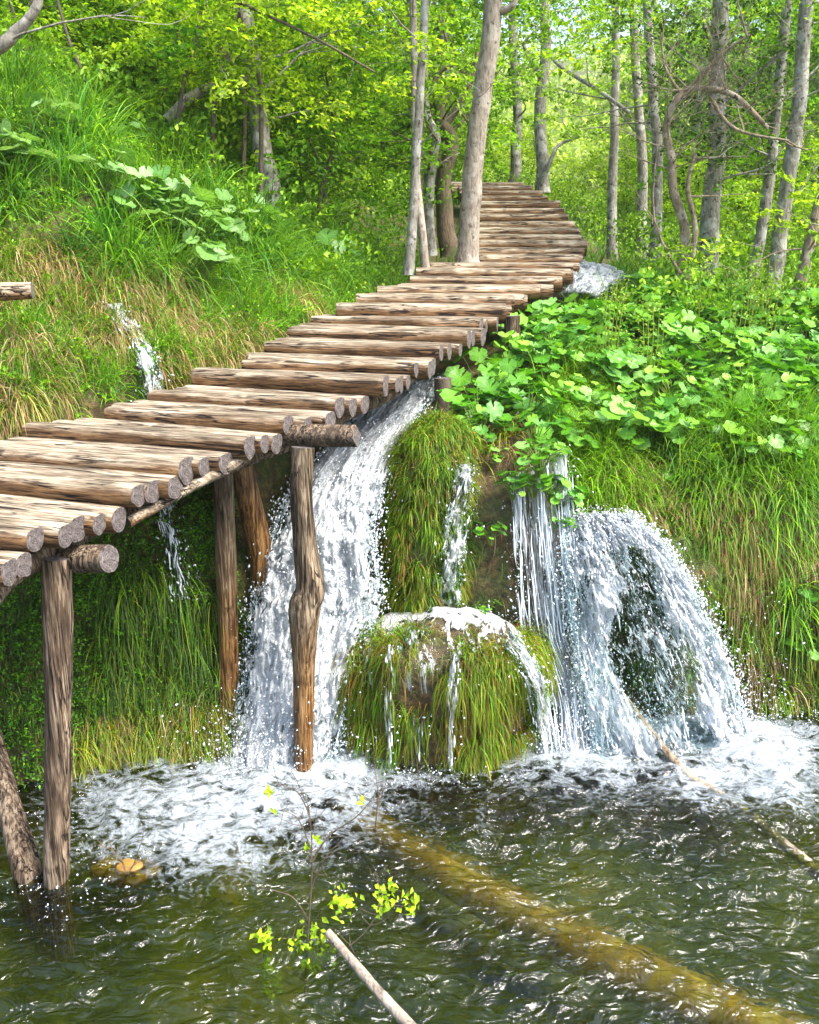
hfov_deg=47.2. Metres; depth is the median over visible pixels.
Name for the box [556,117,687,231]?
woodland shrub
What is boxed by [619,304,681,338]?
butterbur plant
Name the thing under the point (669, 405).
butterbur plant
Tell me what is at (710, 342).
butterbur plant
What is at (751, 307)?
butterbur plant
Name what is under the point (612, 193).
slim tree
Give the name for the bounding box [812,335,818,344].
butterbur plant
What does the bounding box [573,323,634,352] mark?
butterbur plant
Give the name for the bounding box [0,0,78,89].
hazel stem
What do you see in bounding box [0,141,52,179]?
butterbur plant
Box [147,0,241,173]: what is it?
hazel stem
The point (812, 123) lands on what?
forest tree
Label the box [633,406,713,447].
butterbur plant
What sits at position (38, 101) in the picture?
butterbur plant
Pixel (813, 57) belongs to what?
forest tree
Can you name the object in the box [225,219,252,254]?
butterbur plant
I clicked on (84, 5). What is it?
woodland shrub
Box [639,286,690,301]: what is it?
butterbur plant
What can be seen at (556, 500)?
butterbur plant
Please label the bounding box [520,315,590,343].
butterbur plant
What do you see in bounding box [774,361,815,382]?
butterbur plant
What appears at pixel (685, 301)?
butterbur plant
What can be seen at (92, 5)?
hazel stem
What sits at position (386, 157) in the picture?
woodland shrub
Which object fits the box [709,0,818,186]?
forest tree
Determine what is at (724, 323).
butterbur plant
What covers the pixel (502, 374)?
butterbur plant
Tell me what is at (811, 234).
tree
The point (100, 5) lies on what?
hazel stem
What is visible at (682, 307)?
butterbur plant
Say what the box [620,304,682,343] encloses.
butterbur plant
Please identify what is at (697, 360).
butterbur plant
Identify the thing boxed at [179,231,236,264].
butterbur plant
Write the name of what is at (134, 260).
grass
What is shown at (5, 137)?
butterbur plant
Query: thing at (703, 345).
butterbur plant
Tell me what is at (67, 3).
woodland shrub
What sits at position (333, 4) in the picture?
forest tree
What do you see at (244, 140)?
hazel stem
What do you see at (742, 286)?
butterbur plant
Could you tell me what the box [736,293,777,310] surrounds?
butterbur plant
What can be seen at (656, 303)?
butterbur plant
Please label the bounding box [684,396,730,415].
butterbur plant
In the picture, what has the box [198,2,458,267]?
woodland shrub
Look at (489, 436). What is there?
butterbur plant
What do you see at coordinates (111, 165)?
butterbur plant
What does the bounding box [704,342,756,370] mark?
butterbur plant
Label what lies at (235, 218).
butterbur plant
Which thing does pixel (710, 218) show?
ivy tree
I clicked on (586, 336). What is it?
butterbur plant
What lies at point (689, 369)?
butterbur plant
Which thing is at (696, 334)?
butterbur plant
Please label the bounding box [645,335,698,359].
butterbur plant
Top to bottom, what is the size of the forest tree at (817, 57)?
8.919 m
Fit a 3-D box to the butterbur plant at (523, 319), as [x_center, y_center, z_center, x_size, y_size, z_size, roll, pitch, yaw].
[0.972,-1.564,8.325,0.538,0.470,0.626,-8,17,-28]
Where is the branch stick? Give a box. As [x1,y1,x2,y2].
[324,929,415,1023]
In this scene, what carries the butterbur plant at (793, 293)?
on the terrain at (490, 578)
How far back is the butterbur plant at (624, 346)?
8.10 m
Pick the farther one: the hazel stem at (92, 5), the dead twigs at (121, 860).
the hazel stem at (92, 5)
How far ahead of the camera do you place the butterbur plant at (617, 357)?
7.63 m
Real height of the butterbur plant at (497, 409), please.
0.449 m
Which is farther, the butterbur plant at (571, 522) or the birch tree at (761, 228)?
the birch tree at (761, 228)
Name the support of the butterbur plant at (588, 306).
on the terrain at (490, 578)
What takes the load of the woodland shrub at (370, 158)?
on the terrain at (490, 578)
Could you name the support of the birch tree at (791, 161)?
on the terrain at (490, 578)
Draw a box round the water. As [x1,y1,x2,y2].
[0,707,818,1023]
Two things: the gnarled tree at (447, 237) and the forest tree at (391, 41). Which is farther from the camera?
the forest tree at (391, 41)
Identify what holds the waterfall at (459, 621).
on the mossy boulder at (492, 708)
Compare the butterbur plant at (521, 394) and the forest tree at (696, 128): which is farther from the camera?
the forest tree at (696, 128)
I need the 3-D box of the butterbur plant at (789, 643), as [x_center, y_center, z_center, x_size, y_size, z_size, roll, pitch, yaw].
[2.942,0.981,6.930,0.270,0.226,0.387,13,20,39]
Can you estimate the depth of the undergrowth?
8.44 m
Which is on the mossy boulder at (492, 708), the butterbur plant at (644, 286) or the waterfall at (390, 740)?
the waterfall at (390, 740)
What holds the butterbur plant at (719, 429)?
on the terrain at (490, 578)
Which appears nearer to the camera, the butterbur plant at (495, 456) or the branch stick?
the branch stick
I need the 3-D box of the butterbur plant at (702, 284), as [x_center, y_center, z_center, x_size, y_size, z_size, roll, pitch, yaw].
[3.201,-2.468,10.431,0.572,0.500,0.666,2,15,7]
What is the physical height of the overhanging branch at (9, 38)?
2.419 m
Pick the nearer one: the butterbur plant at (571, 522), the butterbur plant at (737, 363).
the butterbur plant at (571, 522)
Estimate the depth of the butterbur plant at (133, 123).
8.98 m
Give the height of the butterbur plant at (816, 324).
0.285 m
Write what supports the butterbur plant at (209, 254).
on the terrain at (490, 578)
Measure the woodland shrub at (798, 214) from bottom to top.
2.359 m
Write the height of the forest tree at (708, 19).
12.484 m
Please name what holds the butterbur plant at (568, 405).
on the terrain at (490, 578)
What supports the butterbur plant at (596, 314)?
on the terrain at (490, 578)
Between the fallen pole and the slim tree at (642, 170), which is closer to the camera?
the fallen pole
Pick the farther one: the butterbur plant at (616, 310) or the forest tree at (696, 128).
the forest tree at (696, 128)
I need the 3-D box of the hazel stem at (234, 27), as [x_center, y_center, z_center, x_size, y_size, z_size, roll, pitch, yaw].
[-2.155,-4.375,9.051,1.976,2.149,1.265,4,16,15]
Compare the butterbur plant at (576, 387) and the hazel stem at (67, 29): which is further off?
the hazel stem at (67, 29)
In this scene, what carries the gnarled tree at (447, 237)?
on the terrain at (490, 578)
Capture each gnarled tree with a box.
[301,0,553,257]
[337,0,527,255]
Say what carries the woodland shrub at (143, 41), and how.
on the terrain at (490, 578)
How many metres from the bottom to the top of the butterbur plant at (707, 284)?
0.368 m
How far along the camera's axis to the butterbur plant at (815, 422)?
7.28 m
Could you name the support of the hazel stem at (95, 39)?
on the terrain at (490, 578)
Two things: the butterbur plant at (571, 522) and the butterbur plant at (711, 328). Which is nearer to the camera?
the butterbur plant at (571, 522)
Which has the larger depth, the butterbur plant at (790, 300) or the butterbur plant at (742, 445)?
the butterbur plant at (790, 300)
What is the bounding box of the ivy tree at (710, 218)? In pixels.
[606,0,818,275]
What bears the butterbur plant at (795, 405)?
on the terrain at (490, 578)
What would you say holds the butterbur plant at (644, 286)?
on the terrain at (490, 578)
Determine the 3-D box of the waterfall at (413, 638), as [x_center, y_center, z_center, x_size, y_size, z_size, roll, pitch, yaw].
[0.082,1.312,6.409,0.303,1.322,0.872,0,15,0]
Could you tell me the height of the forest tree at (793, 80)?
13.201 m
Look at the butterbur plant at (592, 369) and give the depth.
7.73 m
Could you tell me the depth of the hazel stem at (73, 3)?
10.38 m
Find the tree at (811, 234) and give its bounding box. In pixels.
[670,138,818,303]
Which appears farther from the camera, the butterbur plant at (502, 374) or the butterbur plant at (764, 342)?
the butterbur plant at (764, 342)
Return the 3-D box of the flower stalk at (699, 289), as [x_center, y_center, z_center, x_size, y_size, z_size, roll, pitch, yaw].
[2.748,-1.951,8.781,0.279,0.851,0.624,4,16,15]
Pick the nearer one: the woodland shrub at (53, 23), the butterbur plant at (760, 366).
the butterbur plant at (760, 366)
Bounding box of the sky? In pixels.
[321,0,818,63]
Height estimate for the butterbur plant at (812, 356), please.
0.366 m
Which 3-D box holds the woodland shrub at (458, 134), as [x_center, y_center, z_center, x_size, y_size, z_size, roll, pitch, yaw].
[0.487,-6.825,17.179,2.801,2.925,3.117,-3,16,-11]
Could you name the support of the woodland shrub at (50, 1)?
on the terrain at (490, 578)
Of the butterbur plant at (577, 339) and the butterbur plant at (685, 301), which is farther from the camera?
the butterbur plant at (685, 301)
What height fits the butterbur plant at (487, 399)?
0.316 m
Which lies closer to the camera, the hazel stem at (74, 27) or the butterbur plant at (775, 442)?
the butterbur plant at (775, 442)
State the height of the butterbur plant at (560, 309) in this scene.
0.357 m
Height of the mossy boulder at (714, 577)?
1.916 m
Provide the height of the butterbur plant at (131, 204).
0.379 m
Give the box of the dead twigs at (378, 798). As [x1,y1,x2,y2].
[364,764,387,830]
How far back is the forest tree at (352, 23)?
28.63 m
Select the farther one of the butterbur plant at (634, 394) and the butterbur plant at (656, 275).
the butterbur plant at (656, 275)
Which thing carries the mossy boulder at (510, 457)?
on the terrain at (490, 578)
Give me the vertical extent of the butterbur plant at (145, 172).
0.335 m
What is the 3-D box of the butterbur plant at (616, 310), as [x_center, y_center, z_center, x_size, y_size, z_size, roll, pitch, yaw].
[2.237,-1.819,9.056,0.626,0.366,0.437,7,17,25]
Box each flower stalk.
[595,276,644,351]
[623,296,670,388]
[690,257,719,316]
[700,265,762,339]
[728,253,782,326]
[748,274,812,349]
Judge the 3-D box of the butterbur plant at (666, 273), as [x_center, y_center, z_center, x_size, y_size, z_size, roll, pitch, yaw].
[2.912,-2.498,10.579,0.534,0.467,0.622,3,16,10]
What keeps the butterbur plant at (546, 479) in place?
on the mossy boulder at (510, 457)
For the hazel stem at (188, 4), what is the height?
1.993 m
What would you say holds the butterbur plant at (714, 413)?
on the terrain at (490, 578)
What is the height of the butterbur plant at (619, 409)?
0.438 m
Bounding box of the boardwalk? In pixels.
[0,182,587,889]
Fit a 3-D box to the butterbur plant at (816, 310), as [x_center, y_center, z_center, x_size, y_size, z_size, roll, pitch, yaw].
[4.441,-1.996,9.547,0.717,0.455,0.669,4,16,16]
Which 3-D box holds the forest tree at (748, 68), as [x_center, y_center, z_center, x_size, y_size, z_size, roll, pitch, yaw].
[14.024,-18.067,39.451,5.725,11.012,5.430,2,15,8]
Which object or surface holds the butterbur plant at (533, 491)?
on the mossy boulder at (510, 457)
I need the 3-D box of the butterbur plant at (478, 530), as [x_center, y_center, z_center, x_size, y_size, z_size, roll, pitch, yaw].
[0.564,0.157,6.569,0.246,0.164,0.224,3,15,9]
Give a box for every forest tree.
[253,0,384,70]
[284,0,375,81]
[312,0,393,77]
[313,0,523,198]
[320,0,565,181]
[342,0,502,87]
[345,0,477,74]
[389,9,481,126]
[574,0,712,158]
[640,1,752,202]
[641,0,769,225]
[682,0,813,184]
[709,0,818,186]
[726,1,818,172]
[741,0,818,184]
[774,3,818,153]
[777,2,818,133]
[781,29,818,164]
[794,22,818,152]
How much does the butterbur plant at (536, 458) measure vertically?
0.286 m
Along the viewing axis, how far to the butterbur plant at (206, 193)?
8.05 m
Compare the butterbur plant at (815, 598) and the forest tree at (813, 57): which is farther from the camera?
the forest tree at (813, 57)
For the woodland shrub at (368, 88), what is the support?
on the terrain at (490, 578)
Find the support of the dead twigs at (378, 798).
on the water
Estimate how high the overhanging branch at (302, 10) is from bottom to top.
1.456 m
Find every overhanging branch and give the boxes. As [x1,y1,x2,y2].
[0,0,189,55]
[198,0,449,105]
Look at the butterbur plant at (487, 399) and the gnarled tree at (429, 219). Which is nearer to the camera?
the butterbur plant at (487, 399)
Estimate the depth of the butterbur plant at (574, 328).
8.51 m
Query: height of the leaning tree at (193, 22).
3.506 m
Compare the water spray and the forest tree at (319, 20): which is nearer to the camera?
the water spray
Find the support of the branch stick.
in the water
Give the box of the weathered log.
[0,282,33,300]
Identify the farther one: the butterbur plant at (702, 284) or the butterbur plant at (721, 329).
the butterbur plant at (702, 284)
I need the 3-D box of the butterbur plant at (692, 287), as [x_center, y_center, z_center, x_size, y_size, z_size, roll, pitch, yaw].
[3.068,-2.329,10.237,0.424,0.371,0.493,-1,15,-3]
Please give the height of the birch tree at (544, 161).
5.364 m
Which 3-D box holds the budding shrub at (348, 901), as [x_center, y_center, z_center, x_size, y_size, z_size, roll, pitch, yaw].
[-0.367,1.823,4.534,0.836,1.329,0.244,0,15,0]
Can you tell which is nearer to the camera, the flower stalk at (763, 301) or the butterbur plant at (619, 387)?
the butterbur plant at (619, 387)
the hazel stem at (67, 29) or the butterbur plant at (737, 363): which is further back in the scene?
the hazel stem at (67, 29)
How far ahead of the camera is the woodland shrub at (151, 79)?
10.02 m
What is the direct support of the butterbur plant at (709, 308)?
on the terrain at (490, 578)
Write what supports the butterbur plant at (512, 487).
on the mossy boulder at (510, 457)
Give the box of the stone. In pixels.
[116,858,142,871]
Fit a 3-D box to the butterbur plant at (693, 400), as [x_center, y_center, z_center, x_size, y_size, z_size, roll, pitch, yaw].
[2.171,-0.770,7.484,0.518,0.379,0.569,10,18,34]
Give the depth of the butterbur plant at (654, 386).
7.44 m
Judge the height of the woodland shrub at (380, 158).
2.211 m
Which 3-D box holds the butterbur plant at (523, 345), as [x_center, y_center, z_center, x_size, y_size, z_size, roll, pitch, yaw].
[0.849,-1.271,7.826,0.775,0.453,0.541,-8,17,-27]
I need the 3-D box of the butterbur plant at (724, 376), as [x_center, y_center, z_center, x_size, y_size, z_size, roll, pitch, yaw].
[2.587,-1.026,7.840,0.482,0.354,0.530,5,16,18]
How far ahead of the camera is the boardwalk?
5.94 m
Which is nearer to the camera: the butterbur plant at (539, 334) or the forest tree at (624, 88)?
the butterbur plant at (539, 334)
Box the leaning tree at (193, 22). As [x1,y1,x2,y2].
[49,0,386,124]
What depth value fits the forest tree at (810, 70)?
21.25 m
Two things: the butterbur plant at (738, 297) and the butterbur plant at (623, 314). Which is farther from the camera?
the butterbur plant at (738, 297)
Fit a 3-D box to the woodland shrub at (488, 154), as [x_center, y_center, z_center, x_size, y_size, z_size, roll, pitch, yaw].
[0.287,-7.460,18.701,3.426,3.215,3.079,-1,15,-4]
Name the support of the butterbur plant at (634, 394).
on the terrain at (490, 578)
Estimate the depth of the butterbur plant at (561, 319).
8.73 m
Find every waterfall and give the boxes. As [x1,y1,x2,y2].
[94,299,173,401]
[153,504,206,600]
[206,374,444,813]
[352,606,523,693]
[371,644,412,771]
[407,630,431,761]
[422,457,484,608]
[446,648,478,770]
[476,601,564,752]
[502,444,617,757]
[536,500,778,771]
[557,259,625,298]
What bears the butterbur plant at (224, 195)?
on the terrain at (490, 578)
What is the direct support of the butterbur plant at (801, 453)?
on the terrain at (490, 578)
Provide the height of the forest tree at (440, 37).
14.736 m
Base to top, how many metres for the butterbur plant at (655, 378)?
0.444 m
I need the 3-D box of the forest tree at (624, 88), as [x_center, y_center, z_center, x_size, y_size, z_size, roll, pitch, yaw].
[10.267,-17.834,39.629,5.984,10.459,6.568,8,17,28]
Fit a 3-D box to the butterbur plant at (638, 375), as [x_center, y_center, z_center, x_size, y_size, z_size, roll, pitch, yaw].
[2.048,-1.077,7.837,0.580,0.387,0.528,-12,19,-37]
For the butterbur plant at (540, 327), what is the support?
on the terrain at (490, 578)
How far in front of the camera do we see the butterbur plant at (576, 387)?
7.42 m
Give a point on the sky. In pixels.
(575, 1)
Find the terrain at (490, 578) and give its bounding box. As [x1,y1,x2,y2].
[0,54,818,784]
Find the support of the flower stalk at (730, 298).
on the terrain at (490, 578)
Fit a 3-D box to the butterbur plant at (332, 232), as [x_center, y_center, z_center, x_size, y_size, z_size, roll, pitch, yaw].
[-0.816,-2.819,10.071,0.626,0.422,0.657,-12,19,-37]
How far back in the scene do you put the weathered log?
6.13 m
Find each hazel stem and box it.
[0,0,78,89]
[0,0,96,72]
[0,0,140,102]
[27,5,172,49]
[41,0,122,25]
[42,0,95,71]
[45,2,119,82]
[74,0,161,96]
[87,0,215,108]
[107,0,290,135]
[116,0,260,125]
[119,0,231,116]
[145,0,315,209]
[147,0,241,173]
[205,0,307,188]
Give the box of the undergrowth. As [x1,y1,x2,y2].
[0,19,818,789]
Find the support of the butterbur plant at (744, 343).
on the terrain at (490, 578)
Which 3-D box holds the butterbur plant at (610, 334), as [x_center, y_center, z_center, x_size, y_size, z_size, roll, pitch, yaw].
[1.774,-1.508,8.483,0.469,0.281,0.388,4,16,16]
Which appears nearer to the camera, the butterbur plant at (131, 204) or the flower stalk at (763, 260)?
the butterbur plant at (131, 204)
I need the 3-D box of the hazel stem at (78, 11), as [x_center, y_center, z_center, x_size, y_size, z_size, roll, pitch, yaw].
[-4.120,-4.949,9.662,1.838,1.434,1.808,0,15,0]
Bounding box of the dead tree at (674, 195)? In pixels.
[563,0,818,290]
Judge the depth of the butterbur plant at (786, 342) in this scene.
8.07 m
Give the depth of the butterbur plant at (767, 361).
7.95 m
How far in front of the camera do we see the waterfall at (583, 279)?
10.26 m
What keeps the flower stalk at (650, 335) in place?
on the terrain at (490, 578)
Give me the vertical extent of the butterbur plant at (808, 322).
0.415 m
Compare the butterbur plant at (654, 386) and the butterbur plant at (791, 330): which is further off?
the butterbur plant at (791, 330)
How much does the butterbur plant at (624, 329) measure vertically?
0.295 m
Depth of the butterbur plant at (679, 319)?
8.84 m
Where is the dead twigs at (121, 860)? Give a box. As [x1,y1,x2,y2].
[91,826,151,873]
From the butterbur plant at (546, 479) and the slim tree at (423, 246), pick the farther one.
the slim tree at (423, 246)
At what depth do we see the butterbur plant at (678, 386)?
7.69 m
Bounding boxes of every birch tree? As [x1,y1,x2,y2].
[89,0,456,214]
[396,0,611,181]
[446,0,700,192]
[611,0,818,279]
[653,0,818,290]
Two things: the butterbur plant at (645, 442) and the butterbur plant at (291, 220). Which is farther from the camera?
the butterbur plant at (291, 220)
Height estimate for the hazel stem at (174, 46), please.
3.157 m
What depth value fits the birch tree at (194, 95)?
9.50 m
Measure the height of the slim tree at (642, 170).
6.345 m
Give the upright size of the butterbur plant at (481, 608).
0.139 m
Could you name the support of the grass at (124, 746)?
on the terrain at (490, 578)
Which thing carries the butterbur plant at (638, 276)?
on the terrain at (490, 578)
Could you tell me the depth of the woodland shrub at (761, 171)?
19.19 m
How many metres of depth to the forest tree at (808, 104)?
38.67 m
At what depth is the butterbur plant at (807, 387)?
7.68 m
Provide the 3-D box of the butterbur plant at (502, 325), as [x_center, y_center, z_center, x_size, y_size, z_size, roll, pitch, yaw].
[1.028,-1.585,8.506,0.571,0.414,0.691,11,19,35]
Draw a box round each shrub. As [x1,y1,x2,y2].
[0,0,120,51]
[0,0,136,60]
[0,0,136,83]
[0,0,203,94]
[14,0,315,149]
[20,1,242,141]
[39,1,172,102]
[66,0,307,176]
[84,36,221,125]
[149,0,386,215]
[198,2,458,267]
[235,57,377,197]
[238,23,410,229]
[248,0,339,156]
[249,766,419,963]
[309,58,431,196]
[314,47,398,178]
[345,48,506,181]
[346,34,462,189]
[348,113,410,193]
[350,54,509,198]
[367,54,521,201]
[484,112,580,199]
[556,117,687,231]
[590,131,724,241]
[602,122,701,227]
[648,135,774,241]
[666,102,816,236]
[685,124,817,235]
[721,130,818,273]
[774,161,814,245]
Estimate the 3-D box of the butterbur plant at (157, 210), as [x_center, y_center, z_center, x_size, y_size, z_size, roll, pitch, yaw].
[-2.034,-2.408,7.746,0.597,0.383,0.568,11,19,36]
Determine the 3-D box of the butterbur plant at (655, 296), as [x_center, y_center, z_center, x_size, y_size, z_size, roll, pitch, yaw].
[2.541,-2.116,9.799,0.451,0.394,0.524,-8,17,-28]
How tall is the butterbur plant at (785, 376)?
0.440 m
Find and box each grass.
[0,0,818,439]
[0,483,257,789]
[496,246,818,724]
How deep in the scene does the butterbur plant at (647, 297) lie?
9.52 m
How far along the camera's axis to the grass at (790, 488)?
6.91 m
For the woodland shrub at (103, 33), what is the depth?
10.06 m
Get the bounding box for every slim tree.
[268,0,616,274]
[322,0,461,267]
[466,0,752,260]
[480,0,738,259]
[496,0,816,268]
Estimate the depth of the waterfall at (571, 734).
6.55 m
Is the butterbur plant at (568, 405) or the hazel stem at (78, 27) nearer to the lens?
the butterbur plant at (568, 405)
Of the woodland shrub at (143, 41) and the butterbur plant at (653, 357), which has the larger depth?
the woodland shrub at (143, 41)
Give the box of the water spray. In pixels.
[2,556,818,946]
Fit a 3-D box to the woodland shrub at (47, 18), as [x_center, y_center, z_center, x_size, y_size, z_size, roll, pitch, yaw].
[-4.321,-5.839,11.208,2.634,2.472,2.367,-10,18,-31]
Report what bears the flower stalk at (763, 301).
on the terrain at (490, 578)
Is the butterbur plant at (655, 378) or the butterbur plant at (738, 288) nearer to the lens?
the butterbur plant at (655, 378)
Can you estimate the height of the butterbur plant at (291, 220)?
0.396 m
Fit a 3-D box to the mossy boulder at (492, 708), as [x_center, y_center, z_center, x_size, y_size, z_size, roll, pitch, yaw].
[0.202,1.347,6.488,1.774,1.421,1.164,0,15,0]
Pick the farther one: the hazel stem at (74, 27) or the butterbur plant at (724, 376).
the hazel stem at (74, 27)
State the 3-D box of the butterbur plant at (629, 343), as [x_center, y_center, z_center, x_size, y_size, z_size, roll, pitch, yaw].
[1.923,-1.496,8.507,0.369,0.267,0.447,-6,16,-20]
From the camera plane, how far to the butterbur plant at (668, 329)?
8.45 m
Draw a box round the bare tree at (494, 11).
[455,0,517,262]
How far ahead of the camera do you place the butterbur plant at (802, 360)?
8.02 m
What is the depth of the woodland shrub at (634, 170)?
18.11 m
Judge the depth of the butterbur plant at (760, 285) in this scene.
10.69 m
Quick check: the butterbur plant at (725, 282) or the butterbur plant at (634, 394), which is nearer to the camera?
the butterbur plant at (634, 394)
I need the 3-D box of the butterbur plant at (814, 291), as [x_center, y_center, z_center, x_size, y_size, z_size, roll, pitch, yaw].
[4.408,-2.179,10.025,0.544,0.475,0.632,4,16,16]
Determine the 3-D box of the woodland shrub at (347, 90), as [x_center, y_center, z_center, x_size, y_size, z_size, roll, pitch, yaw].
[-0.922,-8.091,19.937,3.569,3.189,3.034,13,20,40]
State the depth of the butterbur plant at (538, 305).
8.97 m
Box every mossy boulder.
[325,606,564,781]
[367,402,492,615]
[467,409,555,622]
[592,519,734,717]
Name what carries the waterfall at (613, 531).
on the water
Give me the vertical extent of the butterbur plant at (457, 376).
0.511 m
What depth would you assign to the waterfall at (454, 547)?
6.50 m
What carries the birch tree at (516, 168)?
on the terrain at (490, 578)
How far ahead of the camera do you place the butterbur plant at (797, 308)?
9.40 m
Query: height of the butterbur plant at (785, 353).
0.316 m
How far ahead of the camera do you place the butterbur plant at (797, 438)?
7.14 m
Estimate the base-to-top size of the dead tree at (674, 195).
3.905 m
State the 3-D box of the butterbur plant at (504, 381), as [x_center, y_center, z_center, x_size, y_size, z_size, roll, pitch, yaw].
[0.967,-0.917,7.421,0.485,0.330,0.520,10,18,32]
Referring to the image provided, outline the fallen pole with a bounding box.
[619,690,811,860]
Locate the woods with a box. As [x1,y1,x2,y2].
[261,1,818,202]
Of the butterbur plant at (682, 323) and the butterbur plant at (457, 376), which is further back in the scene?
the butterbur plant at (682, 323)
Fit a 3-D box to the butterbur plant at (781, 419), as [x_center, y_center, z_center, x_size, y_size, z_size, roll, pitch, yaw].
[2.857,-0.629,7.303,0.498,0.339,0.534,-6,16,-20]
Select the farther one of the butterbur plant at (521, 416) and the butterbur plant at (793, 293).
the butterbur plant at (793, 293)
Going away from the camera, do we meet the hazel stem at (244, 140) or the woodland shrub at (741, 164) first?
the hazel stem at (244, 140)
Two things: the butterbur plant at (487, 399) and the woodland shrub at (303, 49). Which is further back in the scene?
the woodland shrub at (303, 49)
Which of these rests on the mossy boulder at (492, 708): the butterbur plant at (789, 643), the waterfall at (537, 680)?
the waterfall at (537, 680)
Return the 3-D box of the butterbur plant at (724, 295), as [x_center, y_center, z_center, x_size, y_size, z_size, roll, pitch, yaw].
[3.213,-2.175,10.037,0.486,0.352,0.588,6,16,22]
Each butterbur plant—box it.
[0,118,55,177]
[0,130,39,171]
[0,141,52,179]
[20,92,89,134]
[67,144,142,191]
[102,112,153,140]
[109,179,169,216]
[113,183,168,229]
[123,165,168,207]
[135,197,204,243]
[151,164,189,195]
[155,173,216,224]
[157,185,221,230]
[162,227,239,282]
[165,204,238,244]
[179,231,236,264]
[193,188,232,221]
[203,202,259,236]
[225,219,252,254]
[234,193,279,215]
[253,207,294,243]
[316,228,359,259]
[435,380,532,427]
[443,347,516,401]
[448,388,502,422]
[455,413,517,444]
[462,331,545,375]
[467,358,545,411]
[472,599,503,614]
[473,382,520,413]
[473,520,507,545]
[474,444,510,463]
[475,355,550,391]
[488,325,543,353]
[493,309,554,351]
[494,470,534,500]
[496,381,569,423]
[498,314,553,335]
[500,376,559,403]
[502,335,567,368]
[509,409,576,452]
[510,466,560,497]
[512,339,576,379]
[513,438,570,477]
[519,372,591,411]
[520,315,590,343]
[523,297,577,322]
[523,323,586,349]
[524,464,576,501]
[525,411,598,448]
[528,312,567,334]
[529,390,596,422]
[533,312,579,331]
[535,475,588,510]
[545,341,612,375]
[546,320,594,336]
[547,511,577,528]
[551,292,602,309]
[555,330,598,349]
[557,306,604,333]
[558,348,625,384]
[559,334,596,351]
[560,381,606,405]
[564,298,625,335]
[567,321,594,339]
[568,303,629,337]
[570,299,636,333]
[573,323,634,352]
[575,395,660,437]
[582,300,620,323]
[584,390,637,408]
[589,332,628,352]
[591,353,652,392]
[593,380,653,406]
[596,310,644,330]
[597,408,684,454]
[600,345,651,353]
[600,386,684,438]
[601,332,642,352]
[612,316,655,342]
[613,305,663,337]
[615,284,681,301]
[618,349,648,377]
[619,283,672,304]
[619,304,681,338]
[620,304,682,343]
[621,265,682,296]
[625,358,682,400]
[627,293,671,308]
[629,348,672,361]
[631,292,673,306]
[632,300,683,332]
[632,321,692,354]
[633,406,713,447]
[634,281,690,303]
[634,344,708,384]
[634,381,689,412]
[635,272,661,283]
[638,367,717,408]
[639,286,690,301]
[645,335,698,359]
[646,300,690,311]
[647,312,706,346]
[652,269,674,292]
[657,373,712,393]
[657,463,690,482]
[658,309,719,352]
[659,391,721,421]
[661,321,719,347]
[662,300,708,314]
[669,349,714,376]
[671,267,726,299]
[678,284,708,299]
[679,320,720,333]
[679,332,754,366]
[679,365,708,390]
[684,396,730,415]
[688,416,741,437]
[690,402,759,425]
[691,302,745,324]
[691,367,744,400]
[692,279,728,299]
[694,338,742,359]
[695,382,741,400]
[697,292,728,321]
[700,300,744,321]
[700,352,781,390]
[701,320,735,342]
[702,291,767,314]
[702,297,745,326]
[703,310,768,334]
[703,359,768,392]
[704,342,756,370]
[706,327,735,349]
[709,432,766,462]
[710,275,739,289]
[713,332,761,353]
[714,318,757,347]
[715,330,781,369]
[717,412,808,457]
[721,308,765,328]
[721,376,779,407]
[722,326,770,345]
[723,279,761,292]
[730,280,751,295]
[731,282,767,306]
[732,371,811,412]
[733,301,783,319]
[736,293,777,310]
[738,316,796,332]
[742,335,818,375]
[742,364,818,398]
[746,315,806,346]
[749,295,808,330]
[751,412,817,439]
[752,364,776,380]
[755,344,797,368]
[755,442,809,464]
[756,289,812,315]
[759,341,782,350]
[768,343,818,376]
[773,315,818,341]
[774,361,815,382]
[778,342,818,367]
[780,375,818,410]
[780,578,818,605]
[781,305,809,320]
[783,421,818,450]
[784,319,818,338]
[784,627,818,659]
[796,303,818,331]
[803,403,818,433]
[805,366,818,401]
[806,311,818,319]
[807,288,818,318]
[811,297,818,314]
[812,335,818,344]
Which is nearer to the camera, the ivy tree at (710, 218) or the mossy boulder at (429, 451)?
the mossy boulder at (429, 451)
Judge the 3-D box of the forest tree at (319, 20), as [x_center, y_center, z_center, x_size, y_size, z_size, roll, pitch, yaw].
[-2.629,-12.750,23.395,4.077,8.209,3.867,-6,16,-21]
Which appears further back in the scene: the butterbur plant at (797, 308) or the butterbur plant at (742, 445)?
the butterbur plant at (797, 308)
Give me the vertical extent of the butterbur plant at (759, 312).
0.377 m
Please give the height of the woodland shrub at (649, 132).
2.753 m
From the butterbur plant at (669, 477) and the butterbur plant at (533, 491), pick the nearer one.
the butterbur plant at (533, 491)
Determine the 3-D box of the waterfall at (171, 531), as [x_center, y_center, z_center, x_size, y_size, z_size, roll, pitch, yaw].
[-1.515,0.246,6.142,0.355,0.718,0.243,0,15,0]
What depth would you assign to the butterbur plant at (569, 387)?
7.29 m
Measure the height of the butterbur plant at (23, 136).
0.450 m
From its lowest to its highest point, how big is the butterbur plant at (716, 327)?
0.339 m
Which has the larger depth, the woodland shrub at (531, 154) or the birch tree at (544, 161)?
the woodland shrub at (531, 154)
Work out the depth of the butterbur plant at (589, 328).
8.33 m
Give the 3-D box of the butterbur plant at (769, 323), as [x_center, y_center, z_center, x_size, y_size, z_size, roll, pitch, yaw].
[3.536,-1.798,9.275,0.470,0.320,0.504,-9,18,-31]
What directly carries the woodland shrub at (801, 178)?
on the terrain at (490, 578)

